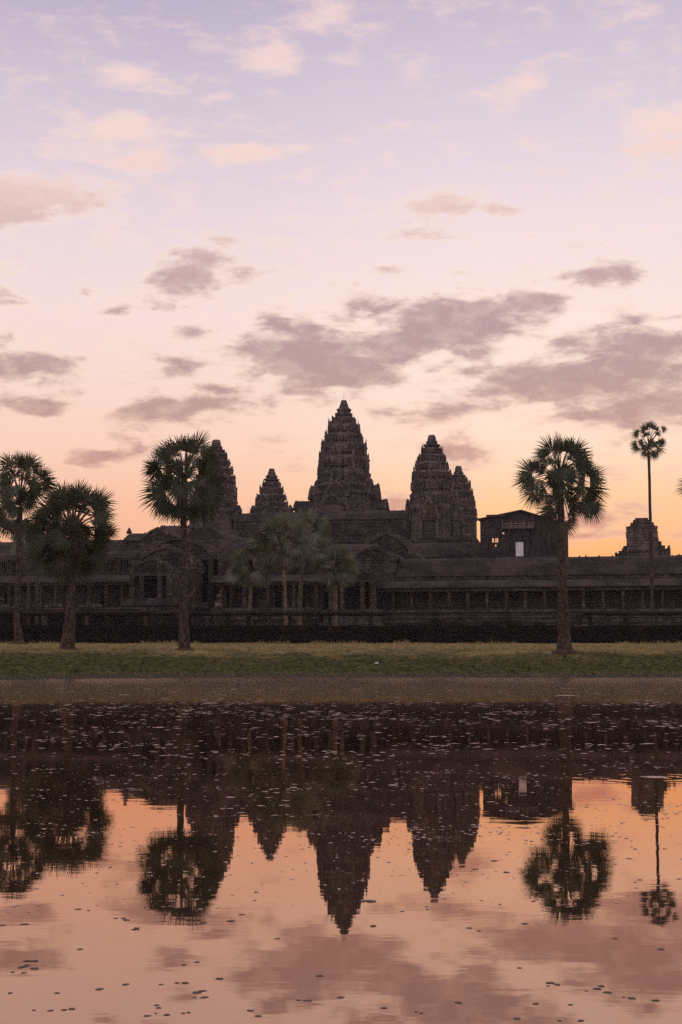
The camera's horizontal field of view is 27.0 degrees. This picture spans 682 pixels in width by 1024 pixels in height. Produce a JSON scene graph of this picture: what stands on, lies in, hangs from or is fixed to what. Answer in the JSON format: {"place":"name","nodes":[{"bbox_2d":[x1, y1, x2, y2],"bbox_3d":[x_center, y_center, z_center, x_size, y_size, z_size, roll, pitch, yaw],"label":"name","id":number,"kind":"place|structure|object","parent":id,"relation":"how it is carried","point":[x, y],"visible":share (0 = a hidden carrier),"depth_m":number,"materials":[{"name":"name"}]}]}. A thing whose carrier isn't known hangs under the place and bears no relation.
{"place":"outdoors","nodes":[
{"label":"outdoors","id":0,"kind":"place"},
{"bbox_2d":[0,539,125,552],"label":"temple gallery","id":1,"kind":"object","parent":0,"point":[117,545],"visible":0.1,"depth_m":258.49,"materials":[{"name":"stone"}]},
{"bbox_2d":[250,468,292,512],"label":"temple tower","id":2,"kind":"structure","parent":0,"point":[271,497],"depth_m":355.46,"materials":[{"name":"stone"}]},
{"bbox_2d":[0,677,681,1023],"bbox_3d":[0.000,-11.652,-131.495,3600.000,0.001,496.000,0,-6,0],"label":"water","id":3,"kind":"structure","parent":0,"point":[436,961],"depth_m":12.06,"materials":[{"name":"pink liquid"}]},
{"bbox_2d":[1,688,681,911],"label":"duckweed","id":4,"kind":"object","parent":3,"relation":"on","point":[603,704],"visible":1,"depth_m":20.56,"materials":[{"name":"green plant"}]},
{"bbox_2d":[360,900,375,902],"bbox_3d":[0.182,2.630,9.611,0.121,0.001,0.117,-2,-6,22],"label":"floating leaf","id":5,"kind":"object","parent":3,"relation":"on","point":[369,901],"visible":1,"depth_m":9.60,"materials":[{"name":"grey plant"}]},
{"bbox_2d":[640,776,664,777],"bbox_3d":[4.294,3.628,19.474,0.385,0.001,0.309,0,-6,3],"label":"lily pad","id":6,"kind":"object","parent":3,"relation":"on","point":[653,776],"visible":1,"depth_m":19.55,"materials":[{"name":"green plant"}]},
{"bbox_2d":[0,626,681,679],"bbox_3d":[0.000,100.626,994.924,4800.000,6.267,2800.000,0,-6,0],"label":"ground","id":7,"kind":"structure","parent":0,"point":[71,663],"depth_m":117.25,"materials":[{"name":"green plant"}]},
{"bbox_2d":[9,524,33,624],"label":"sugar palm","id":8,"kind":"object","parent":7,"relation":"on","point":[28,574],"visible":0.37,"depth_m":167.77,"materials":[{"name":"green plant"}]},
{"bbox_2d":[0,449,61,643],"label":"sugar palm","id":9,"kind":"object","parent":7,"relation":"on","point":[9,502],"visible":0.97,"depth_m":146.00,"materials":[{"name":"green plant"}]},
{"bbox_2d":[21,554,48,624],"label":"sugar palm","id":10,"kind":"object","parent":7,"relation":"on","point":[36,601],"visible":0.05,"depth_m":172.74,"materials":[{"name":"green plant"}]},
{"bbox_2d":[19,478,120,649],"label":"sugar palm","id":11,"kind":"object","parent":7,"relation":"on","point":[68,548],"visible":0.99,"depth_m":124.23,"materials":[{"name":"green plant"}]},
{"bbox_2d":[0,549,142,607],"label":"entrance gallery","id":12,"kind":"object","parent":7,"relation":"on","point":[110,588],"visible":0.38,"depth_m":209.47,"materials":[{"name":"stone"}]},
{"bbox_2d":[0,560,8,574],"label":"window","id":13,"kind":"structure","parent":12,"relation":"in","point":[3,563],"depth_m":212.74,"materials":[{"name":"stone"}]},
{"bbox_2d":[10,560,23,574],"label":"window","id":14,"kind":"structure","parent":12,"relation":"in","point":[13,562],"depth_m":212.43,"materials":[{"name":"stone"}]},
{"bbox_2d":[102,558,115,572],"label":"window","id":15,"kind":"structure","parent":12,"relation":"in","point":[112,566],"depth_m":209.44,"materials":[{"name":"stone"}]},
{"bbox_2d":[118,558,131,572],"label":"window","id":16,"kind":"structure","parent":12,"relation":"in","point":[124,563],"depth_m":208.98,"materials":[{"name":"stone"}]},
{"bbox_2d":[0,603,178,625],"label":"entry terrace","id":17,"kind":"structure","parent":7,"relation":"on","point":[99,620],"depth_m":174.87,"materials":[{"name":"stone"}]},
{"bbox_2d":[121,556,189,610],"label":"entrance porch","id":18,"kind":"object","parent":7,"relation":"on","point":[153,582],"visible":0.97,"depth_m":195.96,"materials":[{"name":"stone"}]},
{"bbox_2d":[129,543,210,625],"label":"entrance porch","id":19,"kind":"object","parent":7,"relation":"on","point":[171,555],"visible":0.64,"depth_m":201.99,"materials":[{"name":"stone"}]},
{"bbox_2d":[135,534,220,607],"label":"entrance porch","id":20,"kind":"object","parent":7,"relation":"on","point":[205,554],"visible":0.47,"depth_m":207.73,"materials":[{"name":"stone"}]},
{"bbox_2d":[137,428,228,650],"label":"sugar palm","id":21,"kind":"object","parent":7,"relation":"on","point":[184,509],"visible":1,"depth_m":126.18,"materials":[{"name":"green plant"}]},
{"bbox_2d":[214,594,223,625],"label":"stone statue","id":22,"kind":"object","parent":7,"relation":"on","point":[218,620],"visible":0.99,"depth_m":198.41,"materials":[{"name":"stone"}]},
{"bbox_2d":[224,543,274,625],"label":"sugar palm","id":23,"kind":"object","parent":7,"relation":"on","point":[248,571],"visible":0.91,"depth_m":171.29,"materials":[{"name":"green plant"}]},
{"bbox_2d":[210,537,335,625],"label":"entrance gallery","id":24,"kind":"object","parent":7,"relation":"on","point":[315,595],"visible":0.38,"depth_m":203.08,"materials":[{"name":"stone"}]},
{"bbox_2d":[222,559,231,573],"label":"window","id":25,"kind":"structure","parent":24,"relation":"in","point":[225,561],"depth_m":205.84,"materials":[{"name":"stone"}]},
{"bbox_2d":[289,562,299,572],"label":"window","id":26,"kind":"structure","parent":24,"relation":"in","point":[294,570],"depth_m":203.74,"materials":[{"name":"stone"}]},
{"bbox_2d":[304,558,311,572],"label":"window","id":27,"kind":"structure","parent":24,"relation":"in","point":[307,566],"depth_m":203.44,"materials":[{"name":"stone"}]},
{"bbox_2d":[312,558,319,572],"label":"window","id":28,"kind":"structure","parent":24,"relation":"in","point":[313,568],"depth_m":203.20,"materials":[{"name":"stone"}]},
{"bbox_2d":[247,510,321,624],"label":"sugar palm","id":29,"kind":"object","parent":7,"relation":"on","point":[277,550],"visible":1,"depth_m":169.59,"materials":[{"name":"green plant"}]},
{"bbox_2d":[187,526,404,609],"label":"side hall","id":30,"kind":"structure","parent":7,"relation":"on","point":[375,558],"depth_m":201.28,"materials":[{"name":"stone"}]},
{"bbox_2d":[336,541,479,558],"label":"temple gallery","id":31,"kind":"object","parent":30,"relation":"attached to","point":[448,550],"visible":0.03,"depth_m":244.84,"materials":[{"name":"stone"}]},
{"bbox_2d":[122,525,244,550],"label":"roof","id":32,"kind":"object","parent":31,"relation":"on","point":[139,541],"visible":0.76,"depth_m":253.32,"materials":[{"name":"stone"}]},
{"bbox_2d":[281,506,333,624],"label":"sugar palm","id":33,"kind":"object","parent":7,"relation":"on","point":[320,525],"visible":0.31,"depth_m":177.96,"materials":[{"name":"green plant"}]},
{"bbox_2d":[312,542,359,625],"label":"sugar palm","id":34,"kind":"object","parent":7,"relation":"on","point":[328,563],"visible":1,"depth_m":173.44,"materials":[{"name":"green plant"}]},
{"bbox_2d":[0,625,681,643],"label":"terrace wall","id":35,"kind":"structure","parent":7,"relation":"on","point":[540,634],"depth_m":151.41,"materials":[{"name":"stone"}]},
{"bbox_2d":[0,611,384,624],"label":"stone balustrade","id":36,"kind":"object","parent":35,"relation":"on","point":[44,615],"visible":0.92,"depth_m":151.99,"materials":[{"name":"stone"}]},
{"bbox_2d":[430,619,441,624],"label":"stone block","id":37,"kind":"structure","parent":35,"relation":"on","point":[435,622],"depth_m":151.63,"materials":[{"name":"grey stone"}]},
{"bbox_2d":[448,621,462,624],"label":"stone block","id":38,"kind":"structure","parent":35,"relation":"on","point":[455,623],"depth_m":151.60,"materials":[{"name":"grey stone"}]},
{"bbox_2d":[481,621,493,624],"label":"stone block","id":39,"kind":"structure","parent":35,"relation":"on","point":[487,623],"depth_m":151.65,"materials":[{"name":"grey stone"}]},
{"bbox_2d":[504,620,521,624],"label":"stone block","id":40,"kind":"structure","parent":35,"relation":"on","point":[512,622],"depth_m":151.64,"materials":[{"name":"grey stone"}]},
{"bbox_2d":[582,611,681,624],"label":"stone balustrade","id":41,"kind":"object","parent":35,"relation":"on","point":[609,615],"visible":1,"depth_m":151.98,"materials":[{"name":"stone"}]},
{"bbox_2d":[320,567,383,625],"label":"entrance porch","id":42,"kind":"object","parent":7,"relation":"on","point":[362,594],"visible":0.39,"depth_m":196.61,"materials":[{"name":"stone"}]},
{"bbox_2d":[363,528,424,558],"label":"roof","id":43,"kind":"object","parent":7,"relation":"on","point":[390,541],"visible":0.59,"depth_m":217.73,"materials":[{"name":"stone"}]},
{"bbox_2d":[376,554,681,625],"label":"colonnade gallery","id":44,"kind":"object","parent":7,"relation":"on","point":[476,591],"visible":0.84,"depth_m":195.86,"materials":[{"name":"stone"}]},
{"bbox_2d":[478,510,570,557],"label":"boarded shed","id":45,"kind":"structure","parent":44,"relation":"on","point":[514,527],"depth_m":235.75,"materials":[{"name":"wood"}]},
{"bbox_2d":[516,541,523,555],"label":"white banner","id":46,"kind":"object","parent":45,"relation":"attached to","point":[519,549],"visible":1,"depth_m":235.19,"materials":[{"name":"fabric"}]},
{"bbox_2d":[511,432,609,655],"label":"sugar palm","id":47,"kind":"object","parent":7,"relation":"on","point":[559,477],"visible":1,"depth_m":124.18,"materials":[{"name":"green plant"}]},
{"bbox_2d":[629,421,668,625],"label":"sugar palm","id":48,"kind":"object","parent":7,"relation":"on","point":[651,443],"visible":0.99,"depth_m":177.10,"materials":[{"name":"green plant"}]},
{"bbox_2d":[674,478,681,497],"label":"sugar palm","id":49,"kind":"object","parent":7,"relation":"on","point":[680,489],"visible":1,"depth_m":134.06,"materials":[{"name":"green plant"}]},
{"bbox_2d":[0,0,681,556],"label":"sky","id":50,"kind":"structure","parent":0,"point":[458,222],"materials":[{"name":"pink"}]},
{"bbox_2d":[335,539,474,543],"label":"temple platform","id":51,"kind":"structure","parent":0,"point":[423,541],"depth_m":291.49,"materials":[{"name":"stone"}]},
{"bbox_2d":[189,439,241,530],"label":"temple tower","id":52,"kind":"structure","parent":51,"relation":"on","point":[229,514],"depth_m":308.30,"materials":[{"name":"stone"}]},
{"bbox_2d":[235,505,241,512],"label":"stone pinnacle","id":53,"kind":"object","parent":52,"relation":"on","point":[239,509],"visible":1,"depth_m":308.46,"materials":[{"name":"stone"}]},
{"bbox_2d":[234,509,407,540],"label":"temple gallery","id":54,"kind":"object","parent":51,"relation":"on","point":[356,525],"visible":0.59,"depth_m":301.88,"materials":[{"name":"stone"}]},
{"bbox_2d":[239,524,248,536],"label":"window","id":55,"kind":"structure","parent":54,"relation":"in","point":[244,528],"depth_m":306.38,"materials":[{"name":"stone"}]},
{"bbox_2d":[251,524,259,536],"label":"window","id":56,"kind":"structure","parent":54,"relation":"in","point":[253,526],"depth_m":306.00,"materials":[{"name":"stone"}]},
{"bbox_2d":[332,522,341,535],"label":"window","id":57,"kind":"structure","parent":54,"relation":"in","point":[337,527],"depth_m":302.36,"materials":[{"name":"stone"}]},
{"bbox_2d":[344,522,353,534],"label":"window","id":58,"kind":"structure","parent":54,"relation":"in","point":[348,526],"depth_m":301.85,"materials":[{"name":"stone"}]},
{"bbox_2d":[356,522,365,534],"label":"window","id":59,"kind":"structure","parent":54,"relation":"in","point":[360,526],"depth_m":301.33,"materials":[{"name":"stone"}]},
{"bbox_2d":[367,522,377,534],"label":"window","id":60,"kind":"structure","parent":54,"relation":"in","point":[372,526],"depth_m":300.82,"materials":[{"name":"stone"}]},
{"bbox_2d":[379,522,388,532],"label":"window","id":61,"kind":"structure","parent":54,"relation":"in","point":[383,525],"depth_m":300.38,"materials":[{"name":"stone"}]},
{"bbox_2d":[391,521,400,533],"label":"window","id":62,"kind":"structure","parent":54,"relation":"in","point":[396,525],"depth_m":299.79,"materials":[{"name":"stone"}]},
{"bbox_2d":[292,480,388,536],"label":"tower base","id":63,"kind":"object","parent":51,"relation":"on","point":[336,496],"visible":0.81,"depth_m":323.46,"materials":[{"name":"stone"}]},
{"bbox_2d":[312,400,373,494],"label":"temple tower","id":64,"kind":"structure","parent":63,"relation":"on","point":[344,459],"depth_m":326.94,"materials":[{"name":"stone"}]},
{"bbox_2d":[405,435,459,539],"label":"temple tower","id":65,"kind":"structure","parent":0,"point":[432,511],"depth_m":298.26,"materials":[{"name":"stone"}]},
{"bbox_2d":[615,518,670,555],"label":"ruined tower","id":66,"kind":"structure","parent":0,"point":[637,536],"depth_m":246.16,"materials":[{"name":"stone"}]},
{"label":"temple gallery","id":67,"kind":"object","parent":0,"visible":0},
{"bbox_2d":[453,466,478,541],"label":"temple tower","id":68,"kind":"structure","parent":67,"relation":"on","point":[463,493],"depth_m":345.19,"materials":[{"name":"stone"}]}
]}

